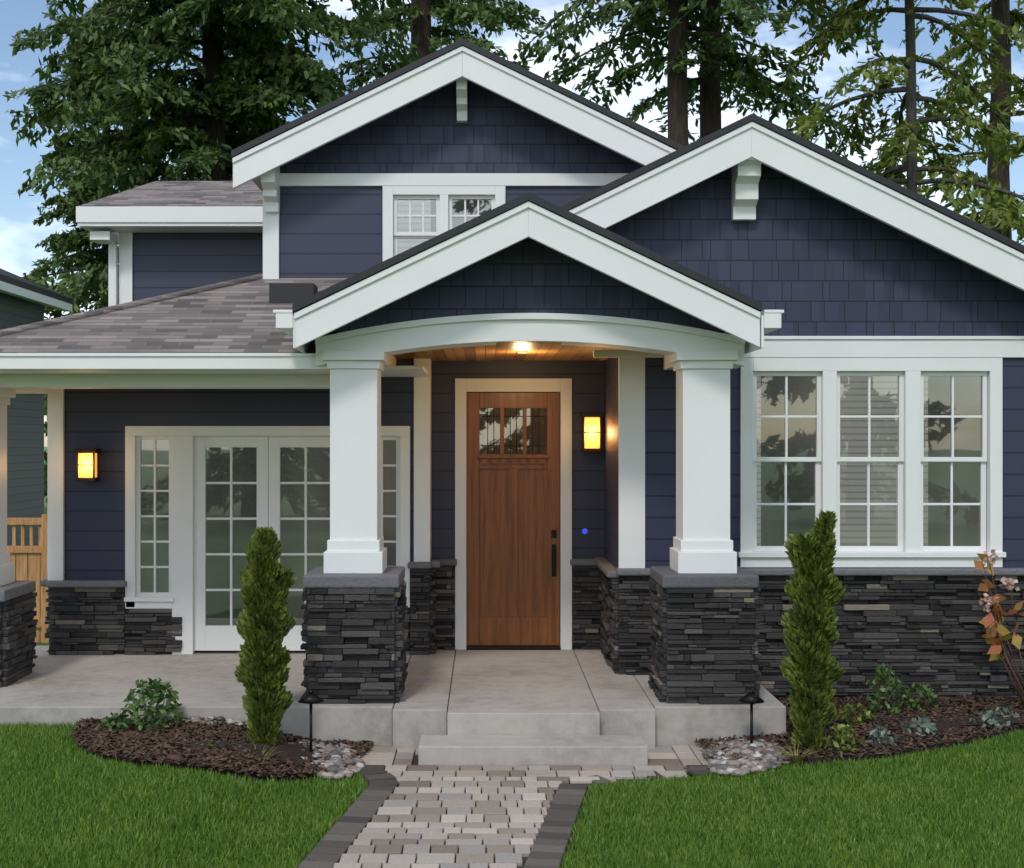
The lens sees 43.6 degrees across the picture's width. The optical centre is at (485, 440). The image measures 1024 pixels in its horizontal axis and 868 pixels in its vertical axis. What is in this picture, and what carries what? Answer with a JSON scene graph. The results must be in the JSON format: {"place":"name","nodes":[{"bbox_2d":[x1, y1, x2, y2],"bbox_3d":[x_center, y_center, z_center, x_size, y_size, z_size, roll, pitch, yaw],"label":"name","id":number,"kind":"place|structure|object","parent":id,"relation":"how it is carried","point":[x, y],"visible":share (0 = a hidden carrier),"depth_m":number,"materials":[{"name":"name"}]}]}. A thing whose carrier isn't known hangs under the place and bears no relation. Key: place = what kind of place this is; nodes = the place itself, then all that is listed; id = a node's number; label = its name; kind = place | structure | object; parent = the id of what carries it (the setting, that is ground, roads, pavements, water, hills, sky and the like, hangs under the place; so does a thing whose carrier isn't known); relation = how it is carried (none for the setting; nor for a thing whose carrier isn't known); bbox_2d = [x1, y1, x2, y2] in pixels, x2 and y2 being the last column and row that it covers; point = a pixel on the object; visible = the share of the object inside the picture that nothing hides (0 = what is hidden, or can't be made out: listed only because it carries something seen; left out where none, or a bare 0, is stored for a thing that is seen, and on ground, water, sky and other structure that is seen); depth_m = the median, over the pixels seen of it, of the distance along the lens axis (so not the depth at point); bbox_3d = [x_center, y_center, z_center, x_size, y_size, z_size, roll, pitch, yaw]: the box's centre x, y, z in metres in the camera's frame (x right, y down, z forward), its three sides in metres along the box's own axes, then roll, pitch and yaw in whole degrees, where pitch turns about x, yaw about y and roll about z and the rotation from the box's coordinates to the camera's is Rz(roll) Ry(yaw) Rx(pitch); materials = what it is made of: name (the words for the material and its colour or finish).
{"place":"outdoors","nodes":[
{"label":"outdoors","id":0,"kind":"place"},
{"bbox_2d":[0,292,43,557],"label":"neighbour walls","id":1,"kind":"structure","parent":0,"point":[25,455],"depth_m":24.99,"materials":[{"name":"teal wood"}]},
{"bbox_2d":[0,281,71,311],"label":"trim","id":2,"kind":"structure","parent":1,"relation":"attached to","point":[19,292],"depth_m":24.32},
{"bbox_2d":[0,268,71,303],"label":"neighbour roof","id":3,"kind":"structure","parent":1,"relation":"on","point":[12,278],"depth_m":24.60,"materials":[{"name":"grey"}]},
{"bbox_2d":[129,440,406,624],"bbox_3d":[-2.385,0.805,13.580,3.729,2.890,0.001,0,0,0],"label":"house room interior","id":4,"kind":"object","parent":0,"point":[245,505],"depth_m":13.58,"materials":[{"name":"glass"}]},
{"bbox_2d":[47,392,559,651],"bbox_3d":[0.444,0.645,12.470,9.386,2.849,2.220,0,0,0],"label":"threshold","id":5,"kind":"object","parent":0,"point":[240,651],"visible":0.14,"depth_m":12.40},
{"bbox_2d":[0,0,1023,446],"label":"sky","id":6,"kind":"structure","parent":0,"point":[19,237],"materials":[{"name":"blue"}]},
{"bbox_2d":[3,447,1023,867],"bbox_3d":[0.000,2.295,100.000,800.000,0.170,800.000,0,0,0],"label":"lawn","id":7,"kind":"structure","parent":0,"point":[351,801],"depth_m":8.17,"materials":[{"name":"green plant"}]},
{"bbox_2d":[7,514,49,642],"bbox_3d":[-6.972,1.610,14.610,4.056,1.540,0.100,0,0,0],"label":"cedar fence","id":8,"kind":"object","parent":7,"relation":"on","point":[24,559],"visible":0.46,"depth_m":14.60,"materials":[{"name":"brown wood"}]},
{"bbox_2d":[22,0,147,502],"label":"fir","id":9,"kind":"object","parent":7,"relation":"on","point":[63,243],"visible":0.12,"depth_m":42.90,"materials":[{"name":"green plant"}]},
{"bbox_2d":[119,678,184,732],"bbox_3d":[-2.503,2.024,9.621,0.511,0.480,0.465,0,0,0],"label":"variegated shrub","id":10,"kind":"object","parent":7,"relation":"on","point":[156,695],"visible":0.85,"depth_m":9.56,"materials":[{"name":"green plant"}]},
{"bbox_2d":[2,0,418,426],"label":"fir","id":11,"kind":"object","parent":7,"relation":"on","point":[207,117],"visible":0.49,"depth_m":31.55,"materials":[{"name":"green plant"}]},
{"bbox_2d":[201,743,223,749],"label":"plant","id":12,"kind":"object","parent":7,"relation":"on","point":[209,744],"visible":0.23,"depth_m":9.01,"materials":[{"name":"green plant"}]},
{"bbox_2d":[70,717,373,782],"bbox_3d":[-1.984,2.249,9.203,2.278,0.283,1.374,0,0,0],"label":"planting bed","id":13,"kind":"object","parent":7,"relation":"on","point":[172,746],"visible":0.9,"depth_m":9.07,"materials":[{"name":"brown wood"}]},
{"bbox_2d":[95,712,133,731],"bbox_3d":[-2.766,2.158,9.543,0.305,0.250,0.321,0,0,0],"label":"shrub","id":14,"kind":"object","parent":13,"relation":"on","point":[112,720],"visible":0.58,"depth_m":9.50,"materials":[{"name":"green plant"}]},
{"bbox_2d":[134,715,793,779],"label":"river rocks","id":15,"kind":"object","parent":13,"relation":"on","point":[335,764],"visible":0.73,"depth_m":9.23,"materials":[{"name":"grey stone"}]},
{"bbox_2d":[298,689,323,751],"bbox_3d":[-1.280,2.105,9.400,0.190,0.550,0.190,0,0,0],"label":"path light","id":16,"kind":"object","parent":15,"relation":"on","point":[310,698],"visible":0.79,"depth_m":9.39,"materials":[{"name":"brown metal"}]},
{"bbox_2d":[241,742,286,759],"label":"grass","id":17,"kind":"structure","parent":7,"relation":"on","point":[262,751],"depth_m":9.13,"materials":[{"name":"plant"}]},
{"bbox_2d":[234,526,296,745],"bbox_3d":[-1.614,1.462,9.427,0.469,1.669,0.461,0,0,0],"label":"yew","id":18,"kind":"object","parent":7,"relation":"on","point":[265,623],"visible":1,"depth_m":9.33,"materials":[{"name":"green plant"}]},
{"bbox_2d":[0,646,785,767],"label":"concrete porch","id":19,"kind":"object","parent":7,"relation":"on","point":[528,708],"visible":0.59,"depth_m":9.86,"materials":[{"name":"concrete"}]},
{"bbox_2d":[322,0,546,90],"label":"fir","id":20,"kind":"object","parent":7,"relation":"on","point":[419,14],"visible":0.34,"depth_m":43.19,"materials":[{"name":"green plant"}]},
{"bbox_2d":[296,745,712,867],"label":"paver walk","id":21,"kind":"structure","parent":7,"relation":"on","point":[405,810],"depth_m":8.09,"materials":[{"name":"grey stone"}]},
{"bbox_2d":[0,46,1023,654],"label":"house trim","id":22,"kind":"structure","parent":7,"relation":"on","point":[350,370],"depth_m":11.13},
{"bbox_2d":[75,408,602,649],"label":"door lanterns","id":23,"kind":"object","parent":22,"relation":"attached to","point":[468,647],"depth_m":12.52,"materials":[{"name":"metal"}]},
{"bbox_2d":[78,417,599,477],"bbox_3d":[-1.369,0.062,12.308,4.982,0.575,0.115,0,0,-3],"label":"lantern glass","id":24,"kind":"object","parent":23,"relation":"attached to","point":[592,424],"visible":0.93,"depth_m":12.40,"materials":[{"name":"yellow glass"}]},
{"bbox_2d":[0,181,757,352],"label":"roof shingles","id":25,"kind":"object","parent":22,"relation":"on","point":[239,318],"depth_m":11.08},
{"bbox_2d":[0,273,262,336],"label":"house hip cap","id":26,"kind":"object","parent":25,"relation":"on","point":[73,317],"visible":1,"depth_m":11.41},
{"bbox_2d":[231,38,1023,312],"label":"roof trim","id":27,"kind":"structure","parent":25,"relation":"attached to","point":[301,295],"depth_m":10.83,"materials":[{"name":"black metal"}]},
{"bbox_2d":[393,342,630,360],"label":"porch ceiling","id":28,"kind":"structure","parent":22,"relation":"attached to","point":[535,351],"depth_m":11.52,"materials":[{"name":"brown wood"}]},
{"bbox_2d":[467,392,559,644],"bbox_3d":[0.279,0.772,12.607,0.917,2.495,0.085,0,0,0],"label":"front door","id":29,"kind":"structure","parent":22,"relation":"attached to","point":[513,521],"depth_m":12.60,"materials":[{"name":"brown wood"}]},
{"bbox_2d":[136,196,986,650],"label":"windows","id":30,"kind":"structure","parent":22,"relation":"in","point":[224,638],"depth_m":12.29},
{"bbox_2d":[0,721,1023,867],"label":"lawn grass","id":31,"kind":"structure","parent":7,"relation":"on","point":[25,762],"depth_m":7.81,"materials":[{"name":"green plant"}]},
{"bbox_2d":[0,566,1023,703],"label":"stone veneer","id":32,"kind":"object","parent":7,"relation":"on","point":[706,645],"visible":0.88,"depth_m":11.19,"materials":[{"name":"black stone"}]},
{"bbox_2d":[0,557,1023,601],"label":"house stone caps","id":33,"kind":"object","parent":32,"relation":"on","point":[394,576],"visible":0.9,"depth_m":11.04,"materials":[{"name":"grey stone"}]},
{"bbox_2d":[513,0,871,150],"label":"fir","id":34,"kind":"object","parent":7,"relation":"on","point":[678,34],"visible":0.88,"depth_m":26.48,"materials":[{"name":"green plant"}]},
{"bbox_2d":[544,0,884,160],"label":"fir","id":35,"kind":"object","parent":7,"relation":"on","point":[709,98],"visible":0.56,"depth_m":27.78,"materials":[{"name":"green plant"}]},
{"bbox_2d":[739,689,763,743],"bbox_3d":[1.990,2.120,9.550,0.190,0.520,0.190,0,0,0],"label":"path light","id":36,"kind":"object","parent":7,"relation":"on","point":[751,697],"visible":0.8,"depth_m":9.53,"materials":[{"name":"brown metal"}]},
{"bbox_2d":[695,694,1023,766],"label":"planting bed","id":37,"kind":"object","parent":7,"relation":"on","point":[953,725],"visible":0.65,"depth_m":9.96,"materials":[{"name":"brown wood"}]},
{"bbox_2d":[763,740,828,767],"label":"grass","id":38,"kind":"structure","parent":37,"relation":"on","point":[797,760],"depth_m":9.13,"materials":[{"name":"plant"}]},
{"bbox_2d":[779,509,848,751],"bbox_3d":[2.412,1.410,9.407,0.492,1.810,0.476,0,0,0],"label":"yew","id":39,"kind":"object","parent":37,"relation":"on","point":[814,589],"visible":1,"depth_m":9.33,"materials":[{"name":"green plant"}]},
{"bbox_2d":[825,724,866,754],"bbox_3d":[2.618,2.203,9.347,0.316,0.279,0.321,0,0,0],"label":"shrub","id":40,"kind":"object","parent":37,"relation":"on","point":[846,735],"visible":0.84,"depth_m":9.32,"materials":[{"name":"green plant"}]},
{"bbox_2d":[834,702,875,724],"bbox_3d":[2.952,2.207,10.201,0.308,0.253,0.309,0,0,29],"label":"shrub","id":41,"kind":"object","parent":37,"relation":"on","point":[859,717],"visible":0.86,"depth_m":10.16,"materials":[{"name":"green plant"}]},
{"bbox_2d":[866,726,896,746],"bbox_3d":[2.941,2.244,9.540,0.271,0.199,0.262,0,0,-35],"label":"plant","id":42,"kind":"object","parent":37,"relation":"on","point":[878,733],"visible":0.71,"depth_m":9.53,"materials":[{"name":"green plant"}]},
{"bbox_2d":[866,663,907,713],"bbox_3d":[3.324,2.092,10.604,0.344,0.478,0.335,0,0,0],"label":"shrub","id":43,"kind":"object","parent":37,"relation":"on","point":[882,679],"visible":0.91,"depth_m":10.58,"materials":[{"name":"green plant"}]},
{"bbox_2d":[899,683,937,710],"bbox_3d":[3.642,2.186,10.757,0.326,0.295,0.313,0,0,19],"label":"shrub","id":44,"kind":"object","parent":37,"relation":"on","point":[920,689],"visible":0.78,"depth_m":10.73,"materials":[{"name":"green plant"}]},
{"bbox_2d":[902,717,937,735],"bbox_3d":[3.342,2.234,9.851,0.266,0.219,0.261,0,0,0],"label":"plant","id":45,"kind":"object","parent":37,"relation":"on","point":[925,725],"visible":0.77,"depth_m":9.81,"materials":[{"name":"green plant"}]},
{"bbox_2d":[969,710,1009,731],"bbox_3d":[3.980,2.235,10.096,0.306,0.217,0.291,0,0,0],"label":"sage","id":46,"kind":"object","parent":37,"relation":"on","point":[988,715],"visible":0.73,"depth_m":10.06,"materials":[{"name":"green plant"}]},
{"bbox_2d":[974,549,1023,704],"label":"hydrangea","id":47,"kind":"object","parent":37,"relation":"on","point":[992,622],"visible":1,"depth_m":10.85,"materials":[{"name":"orange plant"}]},
{"bbox_2d":[991,706,1020,717],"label":"plant","id":48,"kind":"object","parent":37,"relation":"on","point":[1001,709],"visible":0.46,"depth_m":10.43,"materials":[{"name":"green plant"}]},
{"bbox_2d":[769,0,1023,243],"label":"cedar","id":49,"kind":"object","parent":7,"relation":"on","point":[991,191],"visible":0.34,"depth_m":25.05,"materials":[{"name":"green plant"}]},
{"bbox_2d":[874,0,1023,241],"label":"fir","id":50,"kind":"object","parent":7,"relation":"on","point":[1003,13],"visible":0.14,"depth_m":35.82,"materials":[{"name":"green plant"}]},
{"bbox_2d":[64,187,1023,612],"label":"house siding","id":51,"kind":"object","parent":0,"point":[330,231],"visible":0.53,"depth_m":12.28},
{"bbox_2d":[280,80,1023,335],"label":"gable shingles","id":52,"kind":"object","parent":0,"point":[809,261],"visible":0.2,"depth_m":11.24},
{"bbox_2d":[397,200,986,550],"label":"windows","id":53,"kind":"structure","parent":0,"point":[854,443],"depth_m":12.34,"materials":[{"name":"clear glass"}]}
]}

